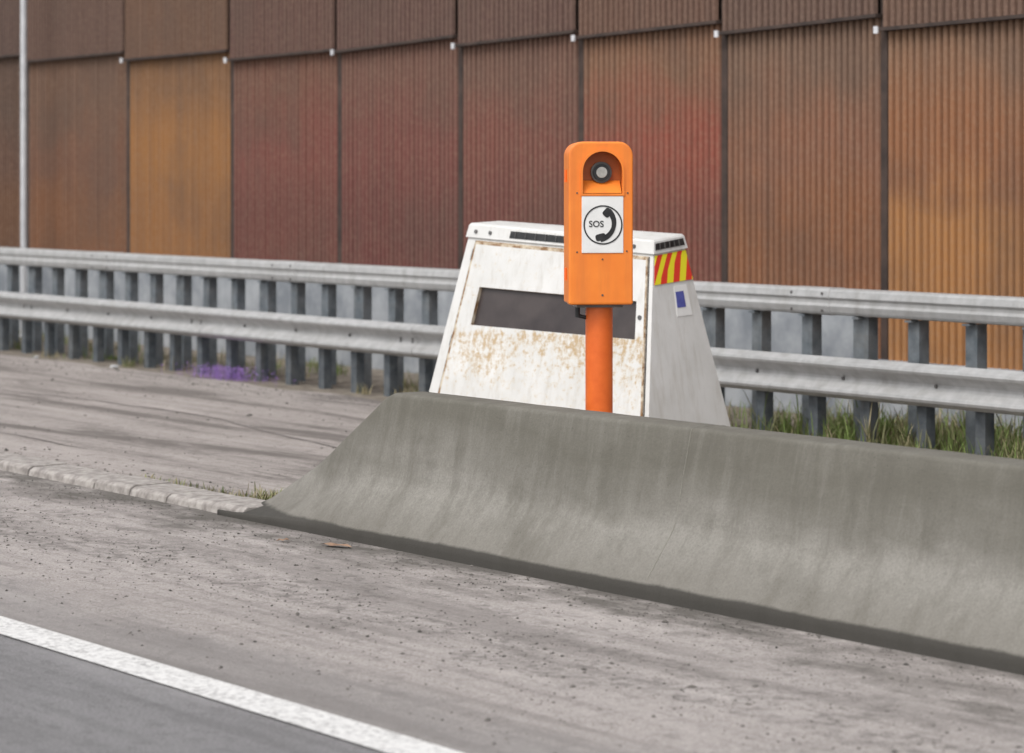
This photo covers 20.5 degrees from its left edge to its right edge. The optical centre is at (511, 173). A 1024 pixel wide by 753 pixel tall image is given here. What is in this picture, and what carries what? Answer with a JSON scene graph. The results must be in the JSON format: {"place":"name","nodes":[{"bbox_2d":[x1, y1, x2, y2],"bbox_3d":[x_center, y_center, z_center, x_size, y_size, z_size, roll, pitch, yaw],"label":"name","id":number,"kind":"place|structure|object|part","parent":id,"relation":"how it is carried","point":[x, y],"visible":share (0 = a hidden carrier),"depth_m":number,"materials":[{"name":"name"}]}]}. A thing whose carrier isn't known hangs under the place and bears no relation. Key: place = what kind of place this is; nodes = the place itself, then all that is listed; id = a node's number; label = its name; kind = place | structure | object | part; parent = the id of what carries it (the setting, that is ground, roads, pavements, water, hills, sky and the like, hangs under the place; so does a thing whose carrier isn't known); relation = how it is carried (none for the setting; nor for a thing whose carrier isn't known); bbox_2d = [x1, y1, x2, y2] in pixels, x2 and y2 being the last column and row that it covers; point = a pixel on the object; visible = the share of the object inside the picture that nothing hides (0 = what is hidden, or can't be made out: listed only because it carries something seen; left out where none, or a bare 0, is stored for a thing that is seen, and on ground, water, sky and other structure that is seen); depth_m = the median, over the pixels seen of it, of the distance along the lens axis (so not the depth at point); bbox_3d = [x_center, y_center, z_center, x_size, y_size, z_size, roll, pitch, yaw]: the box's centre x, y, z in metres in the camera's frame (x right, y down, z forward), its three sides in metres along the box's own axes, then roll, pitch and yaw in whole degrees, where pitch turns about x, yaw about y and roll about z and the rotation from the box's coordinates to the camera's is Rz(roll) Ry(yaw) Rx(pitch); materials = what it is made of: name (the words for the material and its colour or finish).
{"place":"outdoors","nodes":[
{"label":"outdoors","id":0,"kind":"place"},
{"bbox_2d":[0,354,382,498],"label":"lay by","id":1,"kind":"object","parent":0,"point":[229,458],"visible":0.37,"depth_m":23.66,"materials":[{"name":"asphalt"}]},
{"bbox_2d":[1,432,86,448],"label":"crack seal","id":2,"kind":"object","parent":1,"relation":"on","point":[41,439],"visible":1,"depth_m":22.19,"materials":[{"name":"black asphalt"}]},
{"bbox_2d":[5,390,336,447],"bbox_3d":[-5.452,2.083,27.720,0.789,0.001,16.457,0,0,-35],"label":"crack seal","id":3,"kind":"object","parent":1,"relation":"on","point":[196,414],"visible":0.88,"depth_m":24.18,"materials":[{"name":"black asphalt"}]},
{"bbox_2d":[144,473,282,499],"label":"grass","id":4,"kind":"structure","parent":1,"relation":"on","point":[261,495],"depth_m":18.14,"materials":[{"name":"plant"}]},
{"bbox_2d":[429,221,729,425],"bbox_3d":[0.434,1.222,19.916,2.165,1.755,1.074,0,0,41],"label":"speed camera cabinet","id":5,"kind":"object","parent":1,"relation":"on","point":[514,331],"visible":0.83,"depth_m":19.60,"materials":[{"name":"metal"}]},
{"bbox_3d":[0.220,1.278,19.632,1.993,1.578,0.365,0,0,41],"label":"door with window","id":6,"kind":"part","parent":5,"relation":"part of","materials":[{"name":"paint"}]},
{"bbox_2d":[564,142,632,412],"bbox_3d":[0.476,0.962,15.963,0.376,2.277,0.293,0,0,-6],"label":"emergency phone","id":7,"kind":"object","parent":1,"relation":"on","point":[598,231],"visible":0.94,"depth_m":15.84,"materials":[{"name":"orange paint"}]},
{"bbox_2d":[217,391,1023,674],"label":"concrete barrier","id":8,"kind":"object","parent":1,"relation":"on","point":[915,550],"visible":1,"depth_m":13.86,"materials":[{"name":"grey concrete"}]},
{"bbox_2d":[0,634,386,752],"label":"road","id":9,"kind":"structure","parent":0,"point":[52,701],"depth_m":10.92,"materials":[{"name":"grey asphalt"}]},
{"bbox_2d":[0,616,462,752],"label":"road marking","id":10,"kind":"object","parent":9,"relation":"on","point":[374,737],"depth_m":11.43,"materials":[{"name":"paint"}]},
{"bbox_2d":[0,328,1023,459],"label":"verge","id":11,"kind":"structure","parent":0,"point":[310,384],"depth_m":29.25,"materials":[{"name":"green plant"}]},
{"bbox_2d":[19,0,26,336],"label":"metal pole","id":12,"kind":"object","parent":11,"relation":"on","point":[23,136],"visible":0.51,"depth_m":36.42,"materials":[{"name":"metal"}]},
{"bbox_2d":[160,363,295,383],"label":"violet flowers","id":13,"kind":"object","parent":11,"relation":"on","point":[221,373],"visible":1,"depth_m":28.87,"materials":[{"name":"purple plant"}]},
{"bbox_2d":[0,264,1022,435],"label":"plinth","id":14,"kind":"structure","parent":11,"relation":"on","point":[837,334],"depth_m":29.87,"materials":[{"name":"concrete"}]},
{"bbox_2d":[0,247,1023,455],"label":"guardrail","id":15,"kind":"object","parent":11,"relation":"on","point":[975,389],"visible":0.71,"depth_m":26.63,"materials":[{"name":"metal"}]},
{"bbox_2d":[0,0,1023,359],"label":"frame","id":16,"kind":"object","parent":11,"relation":"on","point":[724,136],"visible":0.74,"depth_m":27.55,"materials":[{"name":"metal"}]},
{"bbox_2d":[120,26,878,62],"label":"joint caps","id":17,"kind":"object","parent":16,"relation":"attached to","point":[875,30],"visible":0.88,"depth_m":27.48,"materials":[{"name":"silver metal"}]},
{"bbox_2d":[0,0,1023,369],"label":"noise barrier wall","id":18,"kind":"structure","parent":16,"relation":"attached to","point":[804,154],"depth_m":28.28,"materials":[{"name":"brown metal"}]},
{"bbox_2d":[0,470,1023,752],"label":"hard shoulder","id":19,"kind":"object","parent":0,"point":[390,694],"depth_m":12.53},
{"bbox_2d":[0,451,264,512],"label":"kerb","id":20,"kind":"structure","parent":19,"relation":"on","point":[164,491],"depth_m":18.62,"materials":[{"name":"concrete"}]},
{"bbox_2d":[323,542,350,546],"bbox_3d":[-0.987,2.080,15.894,0.238,0.015,0.063,0,0,30],"label":"fallen leaf","id":21,"kind":"object","parent":19,"relation":"on","point":[332,544],"visible":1,"depth_m":15.88,"materials":[{"name":"brown plant"}]},
{"bbox_2d":[0,357,1023,752],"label":"gravel","id":22,"kind":"structure","parent":19,"relation":"on","point":[456,599],"depth_m":13.58,"materials":[{"name":"grey gravel"}]}
]}

